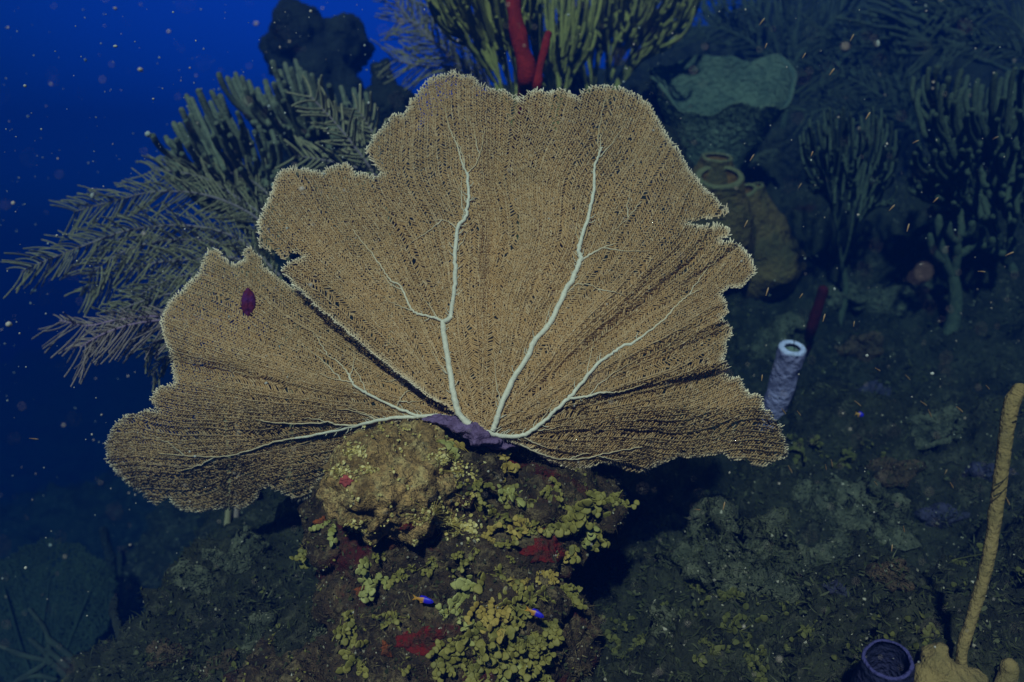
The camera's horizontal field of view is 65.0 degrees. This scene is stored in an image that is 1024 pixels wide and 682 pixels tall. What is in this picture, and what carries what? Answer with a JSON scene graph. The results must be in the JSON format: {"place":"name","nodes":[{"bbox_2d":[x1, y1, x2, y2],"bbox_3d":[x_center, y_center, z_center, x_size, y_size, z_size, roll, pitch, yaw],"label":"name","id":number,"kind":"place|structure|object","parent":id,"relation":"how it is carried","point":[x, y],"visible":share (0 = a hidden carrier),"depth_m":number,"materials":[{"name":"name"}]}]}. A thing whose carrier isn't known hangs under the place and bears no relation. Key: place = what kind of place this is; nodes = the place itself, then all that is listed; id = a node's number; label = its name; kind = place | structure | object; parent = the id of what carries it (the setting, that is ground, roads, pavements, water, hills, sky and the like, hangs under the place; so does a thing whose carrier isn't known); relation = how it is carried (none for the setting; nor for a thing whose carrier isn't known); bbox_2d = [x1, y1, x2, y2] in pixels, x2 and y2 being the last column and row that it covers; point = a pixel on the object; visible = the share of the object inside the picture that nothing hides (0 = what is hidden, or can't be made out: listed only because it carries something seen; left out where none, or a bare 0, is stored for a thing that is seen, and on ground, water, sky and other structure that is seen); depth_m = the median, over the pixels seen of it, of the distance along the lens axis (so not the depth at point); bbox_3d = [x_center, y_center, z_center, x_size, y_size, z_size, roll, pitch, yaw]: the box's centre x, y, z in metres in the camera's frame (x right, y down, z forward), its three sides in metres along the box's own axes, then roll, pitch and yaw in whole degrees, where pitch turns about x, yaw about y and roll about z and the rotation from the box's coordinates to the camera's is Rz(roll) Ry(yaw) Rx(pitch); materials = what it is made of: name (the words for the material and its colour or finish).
{"place":"outdoors","nodes":[
{"label":"outdoors","id":0,"kind":"place"},
{"bbox_2d":[0,0,772,363],"label":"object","id":1,"kind":"structure","parent":0,"point":[230,44],"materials":[{"name":"liquid"}]},
{"bbox_2d":[0,0,1021,681],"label":"drifting specks","id":2,"kind":"object","parent":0,"point":[92,196],"visible":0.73,"depth_m":0.91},
{"bbox_2d":[0,0,1023,681],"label":"seabed","id":3,"kind":"structure","parent":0,"point":[50,404],"depth_m":2.39,"materials":[{"name":"stone"}]},
{"bbox_2d":[0,607,72,681],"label":"branching coral","id":4,"kind":"object","parent":3,"relation":"on","point":[52,658],"visible":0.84,"depth_m":2.04},
{"bbox_2d":[0,537,119,681],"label":"sea fan","id":5,"kind":"object","parent":3,"relation":"on","point":[19,597],"visible":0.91,"depth_m":2.56},
{"bbox_2d":[99,526,118,583],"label":"rope sponge","id":6,"kind":"object","parent":3,"relation":"on","point":[109,554],"visible":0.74,"depth_m":2.89},
{"bbox_2d":[108,596,122,638],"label":"rope sponge","id":7,"kind":"object","parent":3,"relation":"on","point":[115,617],"visible":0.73,"depth_m":1.80},
{"bbox_2d":[32,305,241,517],"bbox_3d":[-0.910,0.216,1.872,0.480,0.596,0.313,-1,8,-7],"label":"sea plume","id":8,"kind":"object","parent":3,"relation":"on","point":[103,336],"visible":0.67,"depth_m":1.83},
{"bbox_2d":[1,197,295,476],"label":"sea plume","id":9,"kind":"object","parent":3,"relation":"on","point":[140,237],"visible":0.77,"depth_m":2.06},
{"bbox_2d":[145,638,193,671],"bbox_3d":[-0.661,0.600,1.513,0.085,0.062,0.115,2,8,14],"label":"coral head","id":10,"kind":"object","parent":3,"relation":"on","point":[151,648],"visible":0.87,"depth_m":1.51},
{"bbox_2d":[48,148,301,387],"bbox_3d":[-0.943,-0.160,2.254,0.722,0.764,0.498,0,8,0],"label":"sea plume","id":11,"kind":"object","parent":3,"relation":"on","point":[226,201],"visible":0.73,"depth_m":2.14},
{"bbox_2d":[64,234,295,485],"bbox_3d":[-0.873,0.082,2.070,0.606,0.708,0.281,0,8,0],"label":"sea plume","id":12,"kind":"object","parent":3,"relation":"on","point":[178,281],"visible":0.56,"depth_m":2.04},
{"bbox_2d":[136,334,232,524],"bbox_3d":[-0.813,0.244,2.014,0.208,0.535,0.159,0,8,0],"label":"sea plume","id":13,"kind":"object","parent":3,"relation":"on","point":[228,516],"visible":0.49,"depth_m":1.99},
{"bbox_2d":[170,560,216,594],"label":"coral head","id":14,"kind":"object","parent":3,"relation":"on","point":[191,584],"visible":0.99,"depth_m":1.61},
{"bbox_2d":[197,648,238,675],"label":"coral head","id":15,"kind":"object","parent":3,"relation":"on","point":[224,663],"visible":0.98,"depth_m":1.44},
{"bbox_2d":[150,88,289,345],"bbox_3d":[-0.852,-0.359,2.383,0.445,0.781,0.366,0,8,0],"label":"sea rod","id":16,"kind":"object","parent":3,"relation":"on","point":[233,141],"visible":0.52,"depth_m":2.31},
{"bbox_2d":[201,548,255,573],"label":"coral head","id":17,"kind":"object","parent":3,"relation":"on","point":[232,563],"visible":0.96,"depth_m":1.66},
{"bbox_2d":[228,525,269,557],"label":"coral head","id":18,"kind":"object","parent":3,"relation":"on","point":[250,543],"visible":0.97,"depth_m":1.71},
{"bbox_2d":[239,611,276,652],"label":"coral head","id":19,"kind":"object","parent":3,"relation":"on","point":[255,620],"visible":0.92,"depth_m":1.46},
{"bbox_2d":[216,58,369,250],"bbox_3d":[-0.668,-0.579,2.515,0.496,0.655,0.361,0,8,0],"label":"sea rod","id":20,"kind":"object","parent":3,"relation":"on","point":[255,108],"visible":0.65,"depth_m":2.48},
{"bbox_2d":[239,0,375,318],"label":"barrel sponge","id":21,"kind":"object","parent":3,"relation":"on","point":[337,42],"visible":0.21,"depth_m":3.58},
{"bbox_2d":[274,74,398,349],"bbox_3d":[-0.479,-0.334,2.215,0.365,0.787,0.359,0,8,0],"label":"sea plume","id":22,"kind":"object","parent":3,"relation":"on","point":[358,139],"visible":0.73,"depth_m":2.16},
{"bbox_2d":[347,58,419,187],"bbox_3d":[-0.523,-0.808,3.203,0.321,0.615,0.290,0,8,0],"label":"barrel sponge","id":23,"kind":"object","parent":3,"relation":"on","point":[385,96],"visible":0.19,"depth_m":3.11},
{"bbox_2d":[223,420,628,681],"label":"reef rock","id":24,"kind":"object","parent":3,"relation":"on","point":[486,552],"visible":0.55,"depth_m":1.32,"materials":[{"name":"stone"}]},
{"bbox_2d":[308,519,337,547],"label":"leafy algae","id":25,"kind":"object","parent":24,"relation":"attached to","point":[332,530],"visible":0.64,"depth_m":1.36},
{"bbox_2d":[332,609,365,659],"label":"leafy algae","id":26,"kind":"object","parent":24,"relation":"attached to","point":[340,631],"visible":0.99,"depth_m":1.31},
{"bbox_2d":[335,639,368,678],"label":"leafy algae","id":27,"kind":"object","parent":24,"relation":"attached to","point":[350,663],"visible":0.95,"depth_m":1.28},
{"bbox_2d":[355,556,371,597],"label":"leafy algae","id":28,"kind":"object","parent":24,"relation":"attached to","point":[364,565],"visible":1,"depth_m":1.32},
{"bbox_2d":[358,572,388,602],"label":"leafy algae","id":29,"kind":"object","parent":24,"relation":"attached to","point":[373,583],"visible":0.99,"depth_m":1.32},
{"bbox_2d":[330,421,437,546],"bbox_3d":[-0.199,0.224,1.372,0.190,0.193,0.300,5,9,30],"label":"leafy algae crust","id":30,"kind":"object","parent":24,"relation":"on","point":[387,453],"visible":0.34,"depth_m":1.29},
{"bbox_2d":[372,610,409,631],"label":"leafy algae","id":31,"kind":"object","parent":24,"relation":"attached to","point":[395,621],"visible":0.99,"depth_m":1.26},
{"bbox_2d":[316,418,467,546],"bbox_3d":[-0.190,0.231,1.372,0.261,0.197,0.291,0,8,0],"label":"boulder coral","id":32,"kind":"object","parent":24,"relation":"on","point":[407,467],"visible":0.82,"depth_m":1.27},
{"bbox_2d":[390,496,452,535],"bbox_3d":[-0.138,0.280,1.283,0.039,0.083,0.116,6,10,38],"label":"bead algae","id":33,"kind":"object","parent":32,"relation":"on","point":[435,512],"visible":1,"depth_m":1.27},
{"bbox_2d":[414,508,472,542],"bbox_3d":[-0.116,0.302,1.310,0.100,0.075,0.061,-3,8,-19],"label":"bead algae","id":34,"kind":"object","parent":32,"relation":"on","point":[454,521],"visible":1,"depth_m":1.31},
{"bbox_2d":[422,436,471,474],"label":"bead algae","id":35,"kind":"object","parent":32,"relation":"on","point":[446,459],"visible":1,"depth_m":1.29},
{"bbox_2d":[318,421,466,544],"bbox_3d":[-0.189,0.229,1.371,0.265,0.196,0.292,0,8,0],"label":"turf algae","id":36,"kind":"object","parent":24,"relation":"on","point":[396,482],"visible":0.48,"depth_m":1.27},
{"bbox_2d":[394,626,446,655],"bbox_3d":[-0.141,0.460,1.243,0.101,0.048,0.028,3,9,20],"label":"encrusting sponge","id":37,"kind":"object","parent":24,"relation":"on","point":[425,643],"visible":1,"depth_m":1.24},
{"bbox_2d":[223,440,625,681],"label":"turf algae","id":38,"kind":"object","parent":24,"relation":"on","point":[578,644],"visible":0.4,"depth_m":1.31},
{"bbox_2d":[224,440,624,681],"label":"leaf algae litter","id":39,"kind":"object","parent":24,"relation":"on","point":[444,606],"visible":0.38,"depth_m":1.32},
{"bbox_2d":[222,450,628,681],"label":"leafy algae crust","id":40,"kind":"object","parent":24,"relation":"on","point":[297,679],"visible":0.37,"depth_m":1.32},
{"bbox_2d":[398,656,466,681],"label":"leafy algae","id":41,"kind":"object","parent":24,"relation":"attached to","point":[437,665],"visible":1,"depth_m":1.22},
{"bbox_2d":[242,450,628,681],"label":"algae","id":42,"kind":"object","parent":24,"relation":"on","point":[490,589],"visible":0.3,"depth_m":1.31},
{"bbox_2d":[425,635,464,658],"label":"leafy algae","id":43,"kind":"object","parent":24,"relation":"attached to","point":[449,647],"visible":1,"depth_m":1.22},
{"bbox_2d":[435,603,475,646],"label":"leafy algae","id":44,"kind":"object","parent":24,"relation":"attached to","point":[438,607],"visible":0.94,"depth_m":1.24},
{"bbox_2d":[438,649,484,681],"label":"leafy algae","id":45,"kind":"object","parent":24,"relation":"attached to","point":[472,673],"visible":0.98,"depth_m":1.23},
{"bbox_2d":[447,575,475,613],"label":"leafy algae","id":46,"kind":"object","parent":24,"relation":"attached to","point":[463,585],"visible":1,"depth_m":1.26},
{"bbox_2d":[456,478,495,505],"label":"leafy algae","id":47,"kind":"object","parent":24,"relation":"attached to","point":[478,484],"visible":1,"depth_m":1.29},
{"bbox_2d":[455,621,509,661],"bbox_3d":[-0.052,0.460,1.225,0.100,0.065,0.045,2,8,13],"label":"leafy algae","id":48,"kind":"object","parent":24,"relation":"attached to","point":[481,647],"visible":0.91,"depth_m":1.22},
{"bbox_2d":[463,597,512,644],"bbox_3d":[-0.036,0.424,1.224,0.077,0.061,0.041,0,8,0],"label":"leafy algae","id":49,"kind":"object","parent":24,"relation":"attached to","point":[483,617],"visible":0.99,"depth_m":1.23,"materials":[{"name":"plant"}]},
{"bbox_2d":[477,496,511,529],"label":"leafy algae","id":50,"kind":"object","parent":24,"relation":"attached to","point":[505,519],"visible":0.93,"depth_m":1.31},
{"bbox_2d":[476,649,513,681],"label":"leafy algae","id":51,"kind":"object","parent":24,"relation":"attached to","point":[494,665],"visible":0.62,"depth_m":1.25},
{"bbox_2d":[473,563,524,594],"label":"leafy algae","id":52,"kind":"object","parent":24,"relation":"on","point":[478,588],"visible":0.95,"depth_m":1.26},
{"bbox_2d":[498,622,531,679],"bbox_3d":[-0.002,0.472,1.240,0.076,0.083,0.056,0,8,0],"label":"leafy algae","id":53,"kind":"object","parent":24,"relation":"attached to","point":[510,646],"visible":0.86,"depth_m":1.23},
{"bbox_2d":[498,592,538,631],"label":"leafy algae","id":54,"kind":"object","parent":24,"relation":"attached to","point":[521,614],"visible":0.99,"depth_m":1.23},
{"bbox_2d":[505,515,542,540],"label":"leafy algae","id":55,"kind":"object","parent":24,"relation":"on","point":[511,530],"visible":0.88,"depth_m":1.30,"materials":[{"name":"plant"}]},
{"bbox_2d":[504,630,547,662],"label":"leafy algae","id":56,"kind":"object","parent":24,"relation":"attached to","point":[533,640],"visible":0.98,"depth_m":1.24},
{"bbox_2d":[515,653,541,681],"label":"leafy algae","id":57,"kind":"object","parent":24,"relation":"attached to","point":[526,677],"visible":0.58,"depth_m":1.25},
{"bbox_2d":[518,585,555,606],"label":"leafy algae","id":58,"kind":"object","parent":24,"relation":"attached to","point":[532,591],"visible":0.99,"depth_m":1.25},
{"bbox_2d":[518,534,564,562],"bbox_3d":[0.061,0.334,1.301,0.104,0.047,0.043,-5,9,-31],"label":"encrusting sponge","id":59,"kind":"object","parent":24,"relation":"on","point":[552,545],"visible":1,"depth_m":1.29},
{"bbox_2d":[530,643,556,674],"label":"leafy algae","id":60,"kind":"object","parent":24,"relation":"attached to","point":[546,657],"visible":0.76,"depth_m":1.24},
{"bbox_2d":[540,618,564,648],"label":"leafy algae","id":61,"kind":"object","parent":24,"relation":"attached to","point":[552,631],"visible":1,"depth_m":1.25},
{"bbox_2d":[545,514,572,537],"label":"leafy algae","id":62,"kind":"object","parent":24,"relation":"attached to","point":[561,530],"visible":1,"depth_m":1.30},
{"bbox_2d":[560,583,587,609],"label":"leafy algae","id":63,"kind":"object","parent":24,"relation":"attached to","point":[572,593],"visible":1,"depth_m":1.29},
{"bbox_2d":[564,499,611,535],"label":"leafy algae","id":64,"kind":"object","parent":24,"relation":"attached to","point":[586,509],"visible":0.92,"depth_m":1.32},
{"bbox_2d":[585,490,606,511],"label":"leafy algae","id":65,"kind":"object","parent":24,"relation":"attached to","point":[597,498],"visible":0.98,"depth_m":1.33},
{"bbox_2d":[604,490,639,509],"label":"leafy algae","id":66,"kind":"object","parent":24,"relation":"attached to","point":[613,498],"visible":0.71,"depth_m":1.39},
{"bbox_2d":[370,0,499,153],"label":"sea plume","id":67,"kind":"object","parent":3,"relation":"on","point":[458,62],"visible":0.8,"depth_m":2.88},
{"bbox_2d":[102,68,788,512],"bbox_3d":[-0.144,-0.056,1.471,1.335,0.904,0.361,0,8,0],"label":"sea fan","id":68,"kind":"object","parent":3,"relation":"on","point":[516,294],"visible":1,"depth_m":1.43},
{"bbox_2d":[425,0,538,279],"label":"sea rod","id":69,"kind":"object","parent":3,"relation":"on","point":[487,31],"visible":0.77,"depth_m":2.49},
{"bbox_2d":[0,0,1023,681],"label":"reef turf","id":70,"kind":"structure","parent":3,"relation":"on","point":[1010,648],"depth_m":1.60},
{"bbox_2d":[0,11,1023,681],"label":"reef leaves","id":71,"kind":"object","parent":3,"relation":"on","point":[854,651],"visible":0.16,"depth_m":1.56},
{"bbox_2d":[1,26,1022,681],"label":"coral rubble heap","id":72,"kind":"object","parent":3,"relation":"on","point":[215,634],"visible":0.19,"depth_m":1.60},
{"bbox_2d":[5,52,1023,681],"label":"coral rubble","id":73,"kind":"object","parent":3,"relation":"on","point":[683,504],"visible":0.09,"depth_m":1.56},
{"bbox_2d":[15,79,1023,681],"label":"leafy algae cover","id":74,"kind":"object","parent":3,"relation":"on","point":[833,657],"visible":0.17,"depth_m":1.47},
{"bbox_2d":[506,0,535,180],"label":"rope sponge","id":75,"kind":"object","parent":3,"relation":"on","point":[525,62],"visible":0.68,"depth_m":2.09},
{"bbox_2d":[528,30,551,173],"bbox_3d":[0.078,-0.677,2.487,0.057,0.398,0.794,0,8,0],"label":"rope sponge","id":76,"kind":"object","parent":3,"relation":"on","point":[542,56],"visible":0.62,"depth_m":2.10},
{"bbox_2d":[528,0,602,176],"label":"sea rod","id":77,"kind":"object","parent":3,"relation":"on","point":[564,52],"visible":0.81,"depth_m":2.72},
{"bbox_2d":[155,149,985,677],"bbox_3d":[0.658,-0.075,2.232,1.301,1.181,2.982,6,10,39],"label":"coral head rubble","id":78,"kind":"object","parent":3,"relation":"on","point":[707,535],"visible":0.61,"depth_m":1.59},
{"bbox_2d":[145,148,1015,678],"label":"coral head turf","id":79,"kind":"structure","parent":3,"relation":"on","point":[707,532],"depth_m":1.63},
{"bbox_2d":[543,0,700,105],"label":"sea rod","id":80,"kind":"object","parent":3,"relation":"on","point":[621,21],"visible":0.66,"depth_m":3.03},
{"bbox_2d":[598,633,645,658],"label":"leafy algae","id":81,"kind":"object","parent":3,"relation":"on","point":[619,640],"visible":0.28,"depth_m":1.47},
{"bbox_2d":[647,603,678,635],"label":"coral head","id":82,"kind":"object","parent":3,"relation":"on","point":[662,609],"visible":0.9,"depth_m":1.39},
{"bbox_2d":[692,637,752,670],"bbox_3d":[0.347,0.524,1.331,0.106,0.055,0.048,0,8,0],"label":"leafy algae","id":83,"kind":"object","parent":3,"relation":"on","point":[714,650],"visible":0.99,"depth_m":1.33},
{"bbox_2d":[648,54,797,172],"bbox_3d":[0.797,-0.865,3.012,0.550,0.478,0.422,0,8,0],"label":"vase sponge","id":84,"kind":"object","parent":3,"relation":"on","point":[736,106],"visible":0.97,"depth_m":3.05},
{"bbox_2d":[700,586,748,619],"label":"leafy algae","id":85,"kind":"object","parent":3,"relation":"on","point":[732,592],"visible":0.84,"depth_m":1.47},
{"bbox_2d":[654,494,811,604],"bbox_3d":[0.440,0.431,1.605,0.297,0.213,0.233,5,9,30],"label":"coral head","id":86,"kind":"object","parent":3,"relation":"on","point":[714,512],"visible":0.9,"depth_m":1.58},
{"bbox_2d":[672,152,806,301],"bbox_3d":[0.822,-0.399,2.908,0.634,0.539,0.331,-7,10,-40],"label":"tube sponge","id":87,"kind":"object","parent":3,"relation":"on","point":[775,249],"visible":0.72,"depth_m":2.84},
{"bbox_2d":[717,613,767,655],"bbox_3d":[0.385,0.519,1.429,0.140,0.067,0.044,1,8,8],"label":"leafy algae","id":88,"kind":"object","parent":3,"relation":"on","point":[738,618],"visible":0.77,"depth_m":1.43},
{"bbox_2d":[750,148,780,163],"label":"coral head","id":89,"kind":"object","parent":3,"relation":"on","point":[770,156],"visible":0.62,"depth_m":3.63},
{"bbox_2d":[748,645,784,681],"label":"leafy algae","id":90,"kind":"object","parent":3,"relation":"on","point":[762,669],"visible":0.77,"depth_m":1.34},
{"bbox_2d":[748,311,806,361],"bbox_3d":[0.857,-0.011,2.574,0.157,0.174,0.167,-6,10,-38],"label":"coral head","id":91,"kind":"object","parent":3,"relation":"on","point":[769,349],"visible":0.7,"depth_m":2.53},
{"bbox_2d":[669,0,893,129],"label":"sea plume","id":92,"kind":"object","parent":3,"relation":"on","point":[793,41],"visible":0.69,"depth_m":3.90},
{"bbox_2d":[758,340,805,430],"bbox_3d":[0.762,0.133,2.276,0.076,0.298,0.191,-1,8,-4],"label":"tube sponge","id":93,"kind":"object","parent":3,"relation":"on","point":[788,361],"visible":0.87,"depth_m":2.23},
{"bbox_2d":[698,0,875,85],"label":"soft coral","id":94,"kind":"object","parent":3,"relation":"on","point":[844,5],"visible":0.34,"depth_m":4.04},
{"bbox_2d":[787,434,829,464],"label":"leafy algae","id":95,"kind":"object","parent":3,"relation":"on","point":[816,439],"visible":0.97,"depth_m":2.06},
{"bbox_2d":[792,474,839,506],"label":"coral head","id":96,"kind":"object","parent":3,"relation":"on","point":[808,490],"visible":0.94,"depth_m":1.91},
{"bbox_2d":[804,285,828,355],"bbox_3d":[0.942,-0.046,2.543,0.051,0.274,0.184,0,8,0],"label":"rope sponge","id":97,"kind":"object","parent":3,"relation":"on","point":[815,315],"visible":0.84,"depth_m":2.47},
{"bbox_2d":[808,532,853,567],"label":"coral head","id":98,"kind":"object","parent":3,"relation":"on","point":[818,548],"visible":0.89,"depth_m":1.70},
{"bbox_2d":[825,282,866,311],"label":"coral head","id":99,"kind":"object","parent":3,"relation":"on","point":[853,304],"visible":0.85,"depth_m":2.77},
{"bbox_2d":[798,106,900,326],"bbox_3d":[1.128,-0.412,2.682,0.426,0.760,0.354,0,8,0],"label":"sea rod","id":100,"kind":"object","parent":3,"relation":"on","point":[852,170],"visible":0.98,"depth_m":2.64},
{"bbox_2d":[784,2,924,172],"bbox_3d":[1.453,-1.022,3.360,0.733,0.782,0.416,0,8,0],"label":"sea plume","id":101,"kind":"object","parent":3,"relation":"on","point":[905,101],"visible":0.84,"depth_m":3.33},
{"bbox_2d":[832,447,885,468],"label":"leafy algae","id":102,"kind":"object","parent":3,"relation":"on","point":[850,454],"visible":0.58,"depth_m":2.01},
{"bbox_2d":[836,331,883,361],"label":"coral head","id":103,"kind":"object","parent":3,"relation":"on","point":[867,342],"visible":0.97,"depth_m":2.55},
{"bbox_2d":[807,476,920,550],"bbox_3d":[0.818,0.392,1.836,0.243,0.169,0.200,0,8,0],"label":"coral head","id":104,"kind":"object","parent":3,"relation":"on","point":[842,524],"visible":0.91,"depth_m":1.80},
{"bbox_2d":[850,639,914,681],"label":"vase sponge","id":105,"kind":"object","parent":3,"relation":"on","point":[873,666],"visible":0.99,"depth_m":1.11},
{"bbox_2d":[865,558,914,592],"bbox_3d":[0.675,0.416,1.435,0.083,0.063,0.059,3,9,23],"label":"coral head","id":106,"kind":"object","parent":3,"relation":"on","point":[890,587],"visible":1,"depth_m":1.42},
{"bbox_2d":[865,455,926,487],"bbox_3d":[0.927,0.321,1.960,0.160,0.075,0.078,2,8,11],"label":"coral head","id":107,"kind":"object","parent":3,"relation":"on","point":[901,478],"visible":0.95,"depth_m":1.94},
{"bbox_2d":[858,281,947,319],"bbox_3d":[1.322,-0.134,2.738,0.308,0.138,0.106,4,9,29],"label":"coral head","id":108,"kind":"object","parent":3,"relation":"on","point":[914,301],"visible":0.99,"depth_m":2.72},
{"bbox_2d":[835,0,1021,76],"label":"soft coral","id":109,"kind":"object","parent":3,"relation":"on","point":[911,30],"visible":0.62,"depth_m":3.45},
{"bbox_2d":[906,404,966,450],"bbox_3d":[1.089,0.220,2.069,0.108,0.130,0.122,-6,10,-37],"label":"coral head","id":110,"kind":"object","parent":3,"relation":"on","point":[920,429],"visible":0.99,"depth_m":2.04},
{"bbox_2d":[914,502,969,528],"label":"coral head","id":111,"kind":"object","parent":3,"relation":"on","point":[933,519],"visible":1,"depth_m":1.87},
{"bbox_2d":[906,64,1023,272],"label":"sea rod","id":112,"kind":"object","parent":3,"relation":"on","point":[954,178],"visible":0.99,"depth_m":2.40,"materials":[{"name":"plant"}]},
{"bbox_2d":[906,0,1023,74],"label":"sea plume","id":113,"kind":"object","parent":3,"relation":"on","point":[1019,52],"visible":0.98,"depth_m":3.04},
{"bbox_2d":[914,383,1023,681],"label":"rope sponge","id":114,"kind":"object","parent":3,"relation":"on","point":[938,664],"visible":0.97,"depth_m":1.13},
{"bbox_2d":[927,208,1015,334],"bbox_3d":[1.393,-0.185,2.454,0.230,0.437,0.130,6,10,35],"label":"sea rod","id":115,"kind":"object","parent":3,"relation":"on","point":[952,322],"visible":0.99,"depth_m":2.45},
{"bbox_2d":[961,461,1019,481],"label":"coral head","id":116,"kind":"object","parent":3,"relation":"on","point":[983,470],"visible":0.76,"depth_m":1.90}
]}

